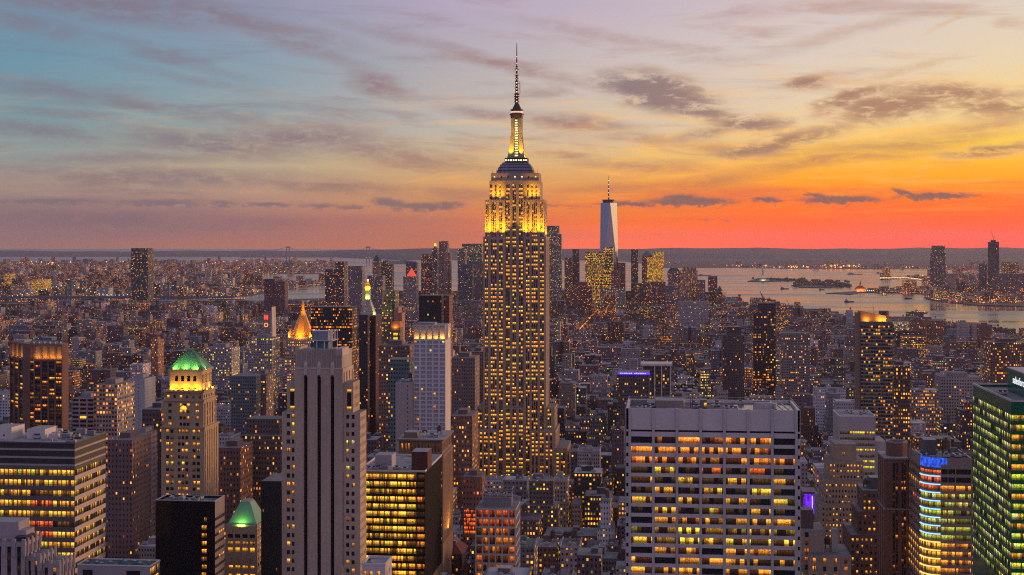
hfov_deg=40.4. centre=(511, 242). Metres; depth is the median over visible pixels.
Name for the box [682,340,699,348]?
brick building
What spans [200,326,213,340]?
city building
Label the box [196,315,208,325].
brick building
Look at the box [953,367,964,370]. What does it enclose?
city building
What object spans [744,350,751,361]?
city building
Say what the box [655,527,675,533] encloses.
window
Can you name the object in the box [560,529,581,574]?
city building
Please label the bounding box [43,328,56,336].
city building
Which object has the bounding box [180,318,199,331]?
city building
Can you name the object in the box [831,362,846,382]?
city building
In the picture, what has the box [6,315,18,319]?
city building
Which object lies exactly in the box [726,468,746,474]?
window
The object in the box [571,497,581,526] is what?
city building
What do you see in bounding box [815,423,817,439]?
city building
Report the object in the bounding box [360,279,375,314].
clock tower
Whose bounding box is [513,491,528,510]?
city building
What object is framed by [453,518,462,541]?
city building
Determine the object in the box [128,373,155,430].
office building
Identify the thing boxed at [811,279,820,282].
island building
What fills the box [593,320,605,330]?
city building
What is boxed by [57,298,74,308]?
city building
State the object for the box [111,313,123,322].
city building
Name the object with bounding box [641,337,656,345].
brick building
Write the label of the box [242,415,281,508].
office building
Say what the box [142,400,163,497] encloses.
apartment building
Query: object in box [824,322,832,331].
city building
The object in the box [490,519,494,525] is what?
window
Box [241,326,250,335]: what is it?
city building
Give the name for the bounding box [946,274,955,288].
office building
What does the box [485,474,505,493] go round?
city building
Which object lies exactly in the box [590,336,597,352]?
city building
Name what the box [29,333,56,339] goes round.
city building
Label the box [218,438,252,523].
apartment building
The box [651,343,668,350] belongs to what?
brick building
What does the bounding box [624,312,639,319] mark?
brick building
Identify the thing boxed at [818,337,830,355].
city building
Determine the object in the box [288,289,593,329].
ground
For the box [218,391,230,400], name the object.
city building
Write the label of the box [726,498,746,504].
window
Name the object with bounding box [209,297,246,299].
pier shed
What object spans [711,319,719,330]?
city building
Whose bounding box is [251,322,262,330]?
city building
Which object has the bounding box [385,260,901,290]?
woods
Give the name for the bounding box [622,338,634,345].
city building
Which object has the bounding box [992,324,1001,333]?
brick building
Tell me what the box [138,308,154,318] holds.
brick building
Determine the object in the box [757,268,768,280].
statue
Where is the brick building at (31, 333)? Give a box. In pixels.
[11,327,34,340]
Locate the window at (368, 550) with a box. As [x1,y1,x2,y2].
[366,548,371,552]
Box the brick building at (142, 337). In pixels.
[134,329,145,347]
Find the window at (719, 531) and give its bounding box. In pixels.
[702,528,722,534]
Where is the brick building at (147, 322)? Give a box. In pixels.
[144,319,151,330]
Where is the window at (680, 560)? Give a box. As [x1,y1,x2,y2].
[678,558,698,563]
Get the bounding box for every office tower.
[0,423,105,574]
[155,493,224,574]
[263,306,275,336]
[311,306,356,379]
[325,261,347,305]
[372,255,380,274]
[381,261,393,289]
[382,290,398,343]
[388,357,412,451]
[403,268,417,303]
[406,262,418,295]
[419,295,444,322]
[421,254,431,294]
[432,243,438,294]
[458,249,466,299]
[459,264,473,299]
[462,244,482,263]
[472,261,482,299]
[564,258,572,299]
[572,249,579,285]
[585,252,602,308]
[600,289,625,309]
[604,247,613,288]
[604,294,615,315]
[618,263,625,288]
[625,394,799,574]
[631,249,637,299]
[634,283,647,305]
[642,251,651,282]
[647,252,663,282]
[648,282,665,305]
[666,285,679,304]
[667,268,679,285]
[680,267,697,300]
[698,280,704,300]
[708,276,716,305]
[717,286,722,306]
[780,332,809,399]
[908,437,971,574]
[956,281,964,292]
[965,285,978,292]
[979,263,986,289]
[991,274,1023,293]
[1002,262,1018,273]
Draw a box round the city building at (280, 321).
[276,316,287,327]
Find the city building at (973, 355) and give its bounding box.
[962,347,977,361]
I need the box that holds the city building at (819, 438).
[818,429,832,446]
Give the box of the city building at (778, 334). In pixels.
[776,327,793,340]
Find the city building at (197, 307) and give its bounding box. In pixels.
[193,303,202,312]
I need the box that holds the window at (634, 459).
[631,456,651,462]
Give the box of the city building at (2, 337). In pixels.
[0,326,5,340]
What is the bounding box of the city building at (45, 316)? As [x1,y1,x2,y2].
[43,311,56,320]
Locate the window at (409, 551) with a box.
[407,549,415,553]
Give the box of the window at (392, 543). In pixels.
[390,541,396,545]
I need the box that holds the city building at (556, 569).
[542,562,569,574]
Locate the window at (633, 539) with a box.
[631,536,651,542]
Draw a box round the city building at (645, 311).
[640,305,650,317]
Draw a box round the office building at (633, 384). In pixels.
[618,370,649,425]
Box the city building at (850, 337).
[845,328,854,345]
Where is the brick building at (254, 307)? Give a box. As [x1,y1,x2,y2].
[249,303,258,316]
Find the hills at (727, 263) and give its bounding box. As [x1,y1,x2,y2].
[664,258,1023,267]
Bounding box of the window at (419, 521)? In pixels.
[417,519,423,523]
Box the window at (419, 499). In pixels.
[417,497,423,501]
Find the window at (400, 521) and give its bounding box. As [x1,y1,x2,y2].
[398,519,405,523]
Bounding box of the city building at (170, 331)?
[167,328,175,343]
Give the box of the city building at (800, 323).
[795,319,811,326]
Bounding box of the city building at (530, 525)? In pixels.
[520,503,541,537]
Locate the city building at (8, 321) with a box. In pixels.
[0,317,14,327]
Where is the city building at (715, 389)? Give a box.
[710,385,720,399]
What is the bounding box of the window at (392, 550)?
[390,548,396,552]
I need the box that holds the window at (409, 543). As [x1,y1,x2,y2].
[407,541,415,545]
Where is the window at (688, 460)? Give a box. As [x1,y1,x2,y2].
[678,457,698,463]
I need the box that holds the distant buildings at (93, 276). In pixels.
[0,256,1023,302]
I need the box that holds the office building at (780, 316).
[771,301,785,329]
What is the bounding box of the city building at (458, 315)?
[454,311,461,322]
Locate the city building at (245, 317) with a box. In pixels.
[243,313,248,325]
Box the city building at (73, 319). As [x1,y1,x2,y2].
[68,313,81,325]
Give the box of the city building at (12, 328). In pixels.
[8,322,32,340]
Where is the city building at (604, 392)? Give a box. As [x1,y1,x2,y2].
[593,389,608,396]
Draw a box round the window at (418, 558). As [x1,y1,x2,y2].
[417,557,423,561]
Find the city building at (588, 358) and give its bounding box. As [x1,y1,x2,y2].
[584,354,601,367]
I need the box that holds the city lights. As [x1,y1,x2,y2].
[22,261,1015,328]
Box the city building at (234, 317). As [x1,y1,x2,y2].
[229,314,239,322]
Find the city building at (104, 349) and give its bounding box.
[86,343,112,358]
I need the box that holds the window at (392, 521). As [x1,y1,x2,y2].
[390,519,396,523]
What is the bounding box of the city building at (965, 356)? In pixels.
[960,349,970,364]
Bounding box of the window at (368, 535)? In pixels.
[366,533,371,537]
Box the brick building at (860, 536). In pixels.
[842,475,877,574]
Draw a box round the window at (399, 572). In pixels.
[398,571,405,574]
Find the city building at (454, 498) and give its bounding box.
[453,487,456,510]
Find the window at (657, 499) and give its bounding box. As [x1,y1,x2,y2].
[655,497,675,502]
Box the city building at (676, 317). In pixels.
[675,311,677,324]
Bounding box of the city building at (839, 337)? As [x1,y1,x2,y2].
[830,333,844,341]
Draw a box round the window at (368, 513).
[366,511,371,515]
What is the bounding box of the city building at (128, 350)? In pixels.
[120,345,135,353]
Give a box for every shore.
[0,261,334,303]
[618,260,1001,271]
[826,277,1023,305]
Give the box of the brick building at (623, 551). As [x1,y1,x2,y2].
[621,540,624,560]
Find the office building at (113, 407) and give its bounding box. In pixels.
[93,377,134,472]
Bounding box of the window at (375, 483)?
[373,481,378,485]
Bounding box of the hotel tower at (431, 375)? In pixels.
[413,322,450,429]
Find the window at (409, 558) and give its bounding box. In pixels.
[407,556,415,560]
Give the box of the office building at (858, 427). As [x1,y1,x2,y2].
[833,410,885,478]
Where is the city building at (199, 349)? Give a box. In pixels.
[186,346,203,352]
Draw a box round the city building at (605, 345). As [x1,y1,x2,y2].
[600,342,621,347]
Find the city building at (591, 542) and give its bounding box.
[587,539,599,547]
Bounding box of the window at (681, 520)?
[678,517,698,523]
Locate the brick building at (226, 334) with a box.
[220,326,240,341]
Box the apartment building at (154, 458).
[139,425,157,535]
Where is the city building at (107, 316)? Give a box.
[103,311,122,320]
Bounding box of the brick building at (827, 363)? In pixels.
[822,354,842,371]
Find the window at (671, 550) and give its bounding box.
[655,547,675,553]
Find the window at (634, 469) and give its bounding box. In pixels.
[631,466,651,472]
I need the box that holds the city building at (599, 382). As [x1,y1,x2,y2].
[591,373,610,390]
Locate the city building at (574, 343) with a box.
[569,339,581,347]
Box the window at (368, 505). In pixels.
[366,503,371,507]
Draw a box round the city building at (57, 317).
[47,313,64,322]
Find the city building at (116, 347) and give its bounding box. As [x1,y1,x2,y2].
[103,344,121,351]
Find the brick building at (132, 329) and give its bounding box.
[128,324,146,335]
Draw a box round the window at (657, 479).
[655,477,675,482]
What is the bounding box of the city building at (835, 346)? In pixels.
[825,341,847,357]
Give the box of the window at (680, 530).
[678,527,698,533]
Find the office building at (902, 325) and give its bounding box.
[892,321,908,330]
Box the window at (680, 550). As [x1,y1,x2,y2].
[678,548,698,553]
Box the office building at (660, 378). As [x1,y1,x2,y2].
[641,361,671,398]
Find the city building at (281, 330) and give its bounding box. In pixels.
[276,328,291,333]
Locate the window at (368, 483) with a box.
[366,481,371,485]
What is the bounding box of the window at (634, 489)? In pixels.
[631,486,651,492]
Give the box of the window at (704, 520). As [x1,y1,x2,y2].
[702,518,722,524]
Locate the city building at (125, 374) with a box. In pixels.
[116,368,129,380]
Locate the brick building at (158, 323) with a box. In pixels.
[151,317,165,330]
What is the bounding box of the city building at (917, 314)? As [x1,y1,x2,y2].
[906,310,923,318]
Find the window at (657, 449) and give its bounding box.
[655,447,675,452]
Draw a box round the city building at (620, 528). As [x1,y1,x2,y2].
[617,516,624,544]
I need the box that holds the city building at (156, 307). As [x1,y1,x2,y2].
[149,304,162,310]
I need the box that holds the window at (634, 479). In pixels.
[631,476,651,482]
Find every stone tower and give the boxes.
[160,349,219,496]
[285,301,310,387]
[391,321,402,339]
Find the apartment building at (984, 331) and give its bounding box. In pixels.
[977,322,991,348]
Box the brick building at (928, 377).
[919,371,939,387]
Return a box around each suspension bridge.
[1,283,234,299]
[253,246,395,261]
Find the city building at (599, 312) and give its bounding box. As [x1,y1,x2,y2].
[594,308,603,315]
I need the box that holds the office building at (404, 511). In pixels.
[366,448,441,574]
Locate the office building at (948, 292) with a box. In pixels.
[932,290,950,296]
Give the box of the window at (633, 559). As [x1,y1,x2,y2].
[631,557,651,562]
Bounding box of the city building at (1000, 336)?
[994,335,1004,340]
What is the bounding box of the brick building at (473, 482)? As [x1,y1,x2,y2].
[463,468,484,555]
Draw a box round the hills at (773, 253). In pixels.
[0,247,1023,259]
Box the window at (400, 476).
[398,474,405,478]
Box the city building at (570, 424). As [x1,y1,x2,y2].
[565,416,579,428]
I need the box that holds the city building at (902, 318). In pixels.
[894,314,913,320]
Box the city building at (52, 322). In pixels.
[43,320,63,324]
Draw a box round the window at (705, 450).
[702,447,722,453]
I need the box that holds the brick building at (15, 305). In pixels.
[6,302,27,308]
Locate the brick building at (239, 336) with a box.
[233,329,244,346]
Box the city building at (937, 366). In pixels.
[930,357,948,372]
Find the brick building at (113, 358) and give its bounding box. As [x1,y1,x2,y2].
[104,349,125,365]
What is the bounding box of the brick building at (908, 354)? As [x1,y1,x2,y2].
[896,345,918,361]
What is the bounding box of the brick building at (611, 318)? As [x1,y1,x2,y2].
[607,315,619,321]
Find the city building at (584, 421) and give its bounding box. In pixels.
[576,414,588,428]
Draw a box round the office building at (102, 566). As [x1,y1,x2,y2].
[77,558,159,574]
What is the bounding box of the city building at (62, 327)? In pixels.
[55,322,70,331]
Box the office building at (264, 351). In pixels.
[250,334,279,403]
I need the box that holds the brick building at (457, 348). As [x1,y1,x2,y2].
[453,345,460,354]
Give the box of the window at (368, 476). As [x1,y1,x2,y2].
[366,474,371,478]
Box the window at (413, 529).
[407,527,415,531]
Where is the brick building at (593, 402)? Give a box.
[587,393,611,411]
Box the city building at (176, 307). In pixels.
[168,304,185,309]
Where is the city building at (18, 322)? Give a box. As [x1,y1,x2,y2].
[15,319,27,324]
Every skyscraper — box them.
[282,329,365,574]
[477,44,570,478]
[547,226,561,299]
[600,179,617,288]
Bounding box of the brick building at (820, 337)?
[816,333,829,339]
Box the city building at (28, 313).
[21,309,43,319]
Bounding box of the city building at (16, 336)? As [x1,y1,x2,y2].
[13,331,28,339]
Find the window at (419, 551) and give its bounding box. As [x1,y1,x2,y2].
[417,549,423,553]
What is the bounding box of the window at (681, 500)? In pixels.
[678,497,698,503]
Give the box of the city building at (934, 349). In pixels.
[927,343,942,354]
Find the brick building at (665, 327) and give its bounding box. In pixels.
[661,322,668,332]
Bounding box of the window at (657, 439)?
[655,437,675,442]
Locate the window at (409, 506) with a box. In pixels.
[407,504,415,508]
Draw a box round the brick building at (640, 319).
[636,314,645,322]
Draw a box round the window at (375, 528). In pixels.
[373,526,378,530]
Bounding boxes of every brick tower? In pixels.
[10,339,67,430]
[877,439,908,574]
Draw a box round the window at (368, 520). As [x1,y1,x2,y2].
[366,518,371,522]
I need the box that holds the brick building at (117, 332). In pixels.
[107,323,127,342]
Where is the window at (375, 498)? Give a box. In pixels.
[373,496,378,500]
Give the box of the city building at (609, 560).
[594,545,617,574]
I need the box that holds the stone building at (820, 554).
[800,507,850,574]
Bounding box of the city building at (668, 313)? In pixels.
[664,307,677,317]
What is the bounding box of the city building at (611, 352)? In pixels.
[597,346,621,360]
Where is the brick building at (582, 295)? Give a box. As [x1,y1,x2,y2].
[572,282,592,317]
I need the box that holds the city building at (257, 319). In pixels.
[252,317,262,322]
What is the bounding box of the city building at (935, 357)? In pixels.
[933,352,958,361]
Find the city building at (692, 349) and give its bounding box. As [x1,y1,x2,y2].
[687,345,703,351]
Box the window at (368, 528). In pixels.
[366,526,371,530]
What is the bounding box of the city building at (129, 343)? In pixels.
[122,339,134,346]
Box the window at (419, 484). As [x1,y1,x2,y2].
[417,482,423,486]
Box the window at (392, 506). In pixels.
[390,504,396,508]
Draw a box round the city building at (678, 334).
[673,325,688,341]
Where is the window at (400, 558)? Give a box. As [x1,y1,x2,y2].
[398,556,405,560]
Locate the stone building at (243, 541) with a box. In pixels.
[225,498,260,574]
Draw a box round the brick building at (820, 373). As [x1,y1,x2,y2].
[811,368,830,377]
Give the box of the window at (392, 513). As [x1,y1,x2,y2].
[390,511,396,515]
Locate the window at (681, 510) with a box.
[678,507,698,513]
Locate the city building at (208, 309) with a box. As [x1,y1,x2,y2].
[205,304,216,313]
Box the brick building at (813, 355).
[810,343,817,366]
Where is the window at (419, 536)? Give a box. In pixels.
[417,534,423,538]
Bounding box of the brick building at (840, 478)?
[814,439,864,543]
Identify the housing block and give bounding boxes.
[264,279,287,316]
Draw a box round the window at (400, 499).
[398,497,405,501]
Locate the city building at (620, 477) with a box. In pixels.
[616,463,624,495]
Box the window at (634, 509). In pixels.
[631,506,651,512]
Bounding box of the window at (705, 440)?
[702,437,722,443]
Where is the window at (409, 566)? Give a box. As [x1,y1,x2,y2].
[407,564,415,568]
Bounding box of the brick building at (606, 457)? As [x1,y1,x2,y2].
[601,452,611,476]
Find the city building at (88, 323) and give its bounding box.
[77,318,96,329]
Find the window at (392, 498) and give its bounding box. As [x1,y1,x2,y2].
[390,496,396,500]
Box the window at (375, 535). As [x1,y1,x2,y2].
[373,533,378,537]
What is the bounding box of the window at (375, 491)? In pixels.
[373,489,378,493]
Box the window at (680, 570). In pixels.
[678,568,698,573]
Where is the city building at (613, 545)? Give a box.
[607,537,618,560]
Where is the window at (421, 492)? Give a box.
[417,490,423,494]
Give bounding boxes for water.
[0,249,1023,332]
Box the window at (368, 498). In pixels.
[366,496,371,500]
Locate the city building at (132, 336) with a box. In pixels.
[122,333,138,346]
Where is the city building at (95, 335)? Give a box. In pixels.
[89,329,100,340]
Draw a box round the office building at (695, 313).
[678,301,707,327]
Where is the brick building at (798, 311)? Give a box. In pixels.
[792,305,802,316]
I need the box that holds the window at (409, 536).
[407,534,415,538]
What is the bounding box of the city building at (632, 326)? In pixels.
[629,320,635,331]
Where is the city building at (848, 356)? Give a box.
[844,350,853,365]
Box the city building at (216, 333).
[206,324,219,339]
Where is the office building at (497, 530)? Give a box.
[475,485,519,574]
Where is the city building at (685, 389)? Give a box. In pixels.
[675,386,691,391]
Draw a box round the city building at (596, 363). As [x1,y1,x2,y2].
[591,356,599,369]
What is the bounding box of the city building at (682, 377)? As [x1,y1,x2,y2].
[677,373,689,382]
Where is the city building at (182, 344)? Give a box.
[176,339,189,349]
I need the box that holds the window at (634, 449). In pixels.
[631,446,651,452]
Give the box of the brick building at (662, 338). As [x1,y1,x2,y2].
[654,332,672,344]
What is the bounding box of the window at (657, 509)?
[655,507,675,513]
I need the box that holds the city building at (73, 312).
[64,310,82,314]
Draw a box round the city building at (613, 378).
[610,368,621,387]
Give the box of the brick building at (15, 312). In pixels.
[6,309,23,317]
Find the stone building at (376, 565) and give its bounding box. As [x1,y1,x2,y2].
[362,555,391,574]
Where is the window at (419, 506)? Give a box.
[417,504,423,508]
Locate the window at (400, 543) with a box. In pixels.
[398,541,405,545]
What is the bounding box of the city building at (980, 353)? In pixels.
[975,346,983,361]
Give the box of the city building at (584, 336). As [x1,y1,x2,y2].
[570,329,592,346]
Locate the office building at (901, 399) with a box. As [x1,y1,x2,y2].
[893,360,909,456]
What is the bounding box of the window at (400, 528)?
[398,526,405,530]
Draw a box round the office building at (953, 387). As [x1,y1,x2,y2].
[934,371,981,421]
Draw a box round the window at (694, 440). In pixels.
[678,437,698,443]
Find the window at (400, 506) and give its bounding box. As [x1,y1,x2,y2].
[398,504,405,508]
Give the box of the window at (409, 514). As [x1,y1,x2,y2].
[407,512,415,516]
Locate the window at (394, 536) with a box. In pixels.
[390,534,396,538]
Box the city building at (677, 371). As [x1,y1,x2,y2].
[671,367,682,382]
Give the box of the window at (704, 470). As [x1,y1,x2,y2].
[702,468,722,473]
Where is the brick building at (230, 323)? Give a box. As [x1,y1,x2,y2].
[218,318,234,326]
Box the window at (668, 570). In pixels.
[655,567,675,573]
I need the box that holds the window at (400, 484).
[398,482,405,486]
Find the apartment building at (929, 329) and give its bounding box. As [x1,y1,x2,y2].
[909,317,942,345]
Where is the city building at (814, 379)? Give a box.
[810,370,819,386]
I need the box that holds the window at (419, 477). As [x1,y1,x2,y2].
[417,475,423,479]
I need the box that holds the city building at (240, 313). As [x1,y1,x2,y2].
[237,310,243,320]
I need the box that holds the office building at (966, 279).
[964,275,967,284]
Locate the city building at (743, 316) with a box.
[737,313,745,322]
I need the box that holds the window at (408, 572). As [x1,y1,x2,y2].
[407,571,415,574]
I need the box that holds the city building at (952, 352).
[949,346,956,354]
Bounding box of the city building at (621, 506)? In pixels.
[615,496,624,539]
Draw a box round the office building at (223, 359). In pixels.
[204,343,239,399]
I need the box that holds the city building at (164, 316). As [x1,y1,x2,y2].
[160,311,168,327]
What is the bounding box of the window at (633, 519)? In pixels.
[631,516,651,522]
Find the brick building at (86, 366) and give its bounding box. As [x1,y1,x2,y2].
[83,363,96,369]
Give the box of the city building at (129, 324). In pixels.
[118,321,134,326]
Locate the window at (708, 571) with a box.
[702,568,722,574]
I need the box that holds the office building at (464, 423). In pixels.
[451,407,477,510]
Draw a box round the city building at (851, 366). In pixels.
[849,359,854,371]
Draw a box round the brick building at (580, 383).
[576,380,590,393]
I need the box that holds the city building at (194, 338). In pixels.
[189,334,201,347]
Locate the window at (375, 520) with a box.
[373,518,378,522]
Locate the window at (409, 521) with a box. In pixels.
[407,519,415,523]
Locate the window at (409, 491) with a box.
[407,489,415,493]
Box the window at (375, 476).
[373,474,378,478]
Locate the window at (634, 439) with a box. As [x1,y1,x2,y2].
[631,436,651,442]
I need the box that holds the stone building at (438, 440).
[397,425,453,574]
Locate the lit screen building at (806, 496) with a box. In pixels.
[800,487,815,572]
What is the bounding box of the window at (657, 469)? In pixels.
[655,467,675,472]
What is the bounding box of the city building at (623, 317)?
[620,314,627,320]
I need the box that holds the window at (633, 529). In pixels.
[631,526,651,532]
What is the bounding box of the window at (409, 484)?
[407,482,415,486]
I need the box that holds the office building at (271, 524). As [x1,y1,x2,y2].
[261,473,281,574]
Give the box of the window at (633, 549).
[631,546,651,552]
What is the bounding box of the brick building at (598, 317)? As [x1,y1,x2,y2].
[591,315,606,320]
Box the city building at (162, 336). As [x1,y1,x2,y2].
[158,333,167,346]
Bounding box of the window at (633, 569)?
[631,567,651,572]
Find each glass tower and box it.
[131,248,152,299]
[930,246,945,285]
[972,367,1023,574]
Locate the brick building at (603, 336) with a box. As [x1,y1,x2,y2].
[594,332,607,341]
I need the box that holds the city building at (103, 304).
[100,300,109,312]
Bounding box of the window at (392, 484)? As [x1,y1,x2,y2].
[390,482,396,486]
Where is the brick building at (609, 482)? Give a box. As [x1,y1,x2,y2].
[604,474,615,495]
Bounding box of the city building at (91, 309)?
[80,304,98,313]
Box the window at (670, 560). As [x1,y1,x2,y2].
[655,557,675,563]
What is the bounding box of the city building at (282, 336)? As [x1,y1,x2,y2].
[276,333,291,339]
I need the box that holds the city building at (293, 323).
[291,320,296,331]
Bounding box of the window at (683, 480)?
[678,477,698,483]
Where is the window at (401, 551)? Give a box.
[398,549,405,553]
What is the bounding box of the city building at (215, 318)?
[207,313,218,322]
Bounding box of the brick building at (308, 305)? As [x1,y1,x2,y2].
[299,302,312,306]
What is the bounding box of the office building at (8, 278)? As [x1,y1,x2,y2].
[4,273,14,283]
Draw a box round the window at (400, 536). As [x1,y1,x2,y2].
[398,534,405,538]
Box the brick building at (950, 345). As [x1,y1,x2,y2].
[945,340,956,348]
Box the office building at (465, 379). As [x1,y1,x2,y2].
[452,352,479,413]
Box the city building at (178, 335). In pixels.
[171,329,184,348]
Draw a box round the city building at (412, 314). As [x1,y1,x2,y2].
[407,309,418,319]
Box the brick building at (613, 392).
[610,384,616,401]
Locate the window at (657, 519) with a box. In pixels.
[655,517,675,523]
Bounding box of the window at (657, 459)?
[655,457,675,462]
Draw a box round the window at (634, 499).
[631,496,651,502]
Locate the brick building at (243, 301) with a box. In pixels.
[239,300,248,305]
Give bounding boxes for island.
[381,261,414,263]
[748,278,807,281]
[791,281,851,287]
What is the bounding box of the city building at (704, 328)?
[700,324,712,332]
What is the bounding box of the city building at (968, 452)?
[962,446,972,466]
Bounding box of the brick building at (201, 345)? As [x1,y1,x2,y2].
[192,342,207,348]
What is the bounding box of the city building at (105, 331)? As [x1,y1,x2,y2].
[104,323,119,338]
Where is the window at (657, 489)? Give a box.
[655,487,675,492]
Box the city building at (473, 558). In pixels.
[471,540,474,574]
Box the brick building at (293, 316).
[289,310,299,321]
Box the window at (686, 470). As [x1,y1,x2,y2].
[678,467,698,473]
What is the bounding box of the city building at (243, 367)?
[240,362,247,372]
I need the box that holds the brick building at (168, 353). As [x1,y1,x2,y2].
[164,349,173,365]
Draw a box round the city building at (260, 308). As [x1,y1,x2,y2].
[253,302,263,313]
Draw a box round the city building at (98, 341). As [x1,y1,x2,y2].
[90,339,105,345]
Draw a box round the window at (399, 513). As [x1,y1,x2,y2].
[398,511,405,516]
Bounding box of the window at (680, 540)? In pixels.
[678,538,698,543]
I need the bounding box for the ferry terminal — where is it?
[855,281,865,290]
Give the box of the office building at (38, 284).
[31,279,50,294]
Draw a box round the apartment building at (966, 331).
[957,320,979,340]
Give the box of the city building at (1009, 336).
[1003,332,1014,337]
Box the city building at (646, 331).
[643,325,649,337]
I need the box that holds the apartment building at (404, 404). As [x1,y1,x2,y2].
[396,373,412,453]
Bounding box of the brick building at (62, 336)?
[48,332,66,341]
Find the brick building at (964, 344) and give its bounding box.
[956,338,977,349]
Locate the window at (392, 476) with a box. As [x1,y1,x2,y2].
[390,474,396,478]
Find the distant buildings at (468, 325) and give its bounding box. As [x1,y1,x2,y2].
[0,291,1023,574]
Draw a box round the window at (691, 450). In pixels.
[678,447,698,453]
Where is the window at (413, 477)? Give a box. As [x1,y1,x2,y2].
[407,474,415,479]
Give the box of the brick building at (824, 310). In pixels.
[820,308,830,314]
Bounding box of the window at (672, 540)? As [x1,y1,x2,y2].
[655,537,675,543]
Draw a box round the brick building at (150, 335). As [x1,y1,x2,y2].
[146,331,159,347]
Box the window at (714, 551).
[702,548,722,554]
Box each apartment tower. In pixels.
[0,517,74,574]
[80,366,106,390]
[104,365,115,381]
[106,473,107,533]
[122,353,147,370]
[130,362,149,377]
[138,535,155,559]
[151,336,163,377]
[156,375,169,398]
[172,350,186,364]
[216,401,230,431]
[218,422,227,433]
[218,431,240,446]
[231,373,261,437]
[245,348,249,362]
[258,369,272,415]
[276,388,286,415]
[348,266,364,322]
[359,313,372,431]
[366,432,382,454]
[367,275,384,326]
[371,315,380,435]
[379,340,412,451]
[394,307,404,343]
[439,241,442,294]
[443,241,451,294]
[445,295,452,414]
[470,346,482,402]
[484,565,531,574]
[503,469,529,498]
[520,535,537,574]
[525,469,559,537]
[549,471,569,526]
[559,378,579,421]
[560,349,571,375]
[564,368,579,381]
[565,427,587,444]
[571,445,584,478]
[574,461,602,526]
[576,386,586,414]
[577,399,586,416]
[577,445,600,467]
[577,546,601,574]
[584,482,612,527]
[587,413,603,446]
[589,404,607,435]
[597,490,614,551]
[607,401,612,435]
[608,320,624,343]
[608,419,624,494]
[611,393,617,438]
[616,561,624,574]
[619,344,641,367]
[623,357,637,369]
[626,299,644,309]
[636,343,649,360]
[650,305,660,322]
[656,353,667,361]
[660,306,664,323]
[671,349,677,366]
[671,385,683,397]
[679,347,685,370]
[682,389,701,398]
[684,325,695,342]
[686,351,694,376]
[700,367,710,399]
[708,306,715,318]
[711,348,720,372]
[715,340,720,348]
[717,388,727,399]
[721,326,743,399]
[744,365,751,387]
[749,389,772,399]
[752,302,775,396]
[758,384,764,394]
[775,384,783,399]
[776,354,779,386]
[787,390,810,405]
[796,403,814,446]
[800,437,806,458]
[800,456,807,486]
[810,336,817,347]
[811,318,820,339]
[813,385,845,431]
[813,463,823,489]
[820,380,848,386]
[824,388,839,431]
[830,344,842,358]
[833,398,854,409]
[843,379,854,398]
[846,307,852,327]
[855,310,892,439]
[900,334,925,355]
[910,354,919,379]
[910,375,923,387]
[910,386,942,435]
[910,412,925,443]
[910,432,926,449]
[928,435,953,448]
[936,415,955,434]
[943,353,966,371]
[953,402,970,449]
[960,396,972,431]
[979,365,983,380]
[988,240,998,290]
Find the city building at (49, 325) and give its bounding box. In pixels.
[38,323,54,328]
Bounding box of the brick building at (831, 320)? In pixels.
[821,317,836,326]
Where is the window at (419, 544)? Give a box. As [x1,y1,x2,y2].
[417,542,423,546]
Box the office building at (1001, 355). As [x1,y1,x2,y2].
[984,338,1023,382]
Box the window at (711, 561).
[702,558,722,564]
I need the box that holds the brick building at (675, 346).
[671,340,678,350]
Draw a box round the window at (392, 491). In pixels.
[390,489,396,493]
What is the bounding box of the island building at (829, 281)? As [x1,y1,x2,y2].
[825,279,832,284]
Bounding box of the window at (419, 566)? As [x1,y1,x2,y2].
[417,564,423,568]
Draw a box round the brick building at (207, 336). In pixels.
[202,330,212,342]
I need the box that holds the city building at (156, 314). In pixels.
[151,311,170,318]
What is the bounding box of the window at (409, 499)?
[407,497,415,501]
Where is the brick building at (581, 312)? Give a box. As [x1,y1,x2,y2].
[578,309,584,322]
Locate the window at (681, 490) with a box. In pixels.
[678,487,698,493]
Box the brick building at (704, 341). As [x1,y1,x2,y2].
[696,336,708,346]
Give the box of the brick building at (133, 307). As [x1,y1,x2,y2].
[129,305,140,315]
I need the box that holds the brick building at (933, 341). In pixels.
[928,337,942,345]
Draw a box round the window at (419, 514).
[417,512,423,516]
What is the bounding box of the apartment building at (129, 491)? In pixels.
[108,430,150,558]
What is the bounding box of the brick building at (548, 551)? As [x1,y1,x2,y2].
[538,529,558,574]
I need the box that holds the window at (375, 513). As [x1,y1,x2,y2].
[373,511,378,515]
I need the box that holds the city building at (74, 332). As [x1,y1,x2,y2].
[69,326,81,342]
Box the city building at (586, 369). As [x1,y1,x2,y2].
[579,360,598,375]
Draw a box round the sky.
[0,0,1023,248]
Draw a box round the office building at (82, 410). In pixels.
[72,392,92,430]
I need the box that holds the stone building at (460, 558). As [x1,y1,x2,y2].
[452,536,467,574]
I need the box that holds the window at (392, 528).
[390,526,396,530]
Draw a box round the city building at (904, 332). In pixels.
[894,328,921,347]
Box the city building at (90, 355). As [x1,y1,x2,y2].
[77,346,101,367]
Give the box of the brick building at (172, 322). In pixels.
[167,317,179,327]
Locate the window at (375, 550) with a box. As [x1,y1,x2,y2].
[373,548,378,552]
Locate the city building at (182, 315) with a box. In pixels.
[179,309,186,318]
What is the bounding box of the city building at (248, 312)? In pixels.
[243,308,252,317]
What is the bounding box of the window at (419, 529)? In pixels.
[417,527,423,531]
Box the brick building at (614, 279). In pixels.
[611,270,618,288]
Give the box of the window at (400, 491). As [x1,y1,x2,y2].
[398,489,405,493]
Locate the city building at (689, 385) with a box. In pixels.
[674,378,694,388]
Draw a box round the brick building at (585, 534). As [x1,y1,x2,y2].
[545,525,596,547]
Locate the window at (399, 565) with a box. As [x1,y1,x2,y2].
[398,563,405,568]
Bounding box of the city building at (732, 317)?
[727,312,736,321]
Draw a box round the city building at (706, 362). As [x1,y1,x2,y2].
[705,356,708,367]

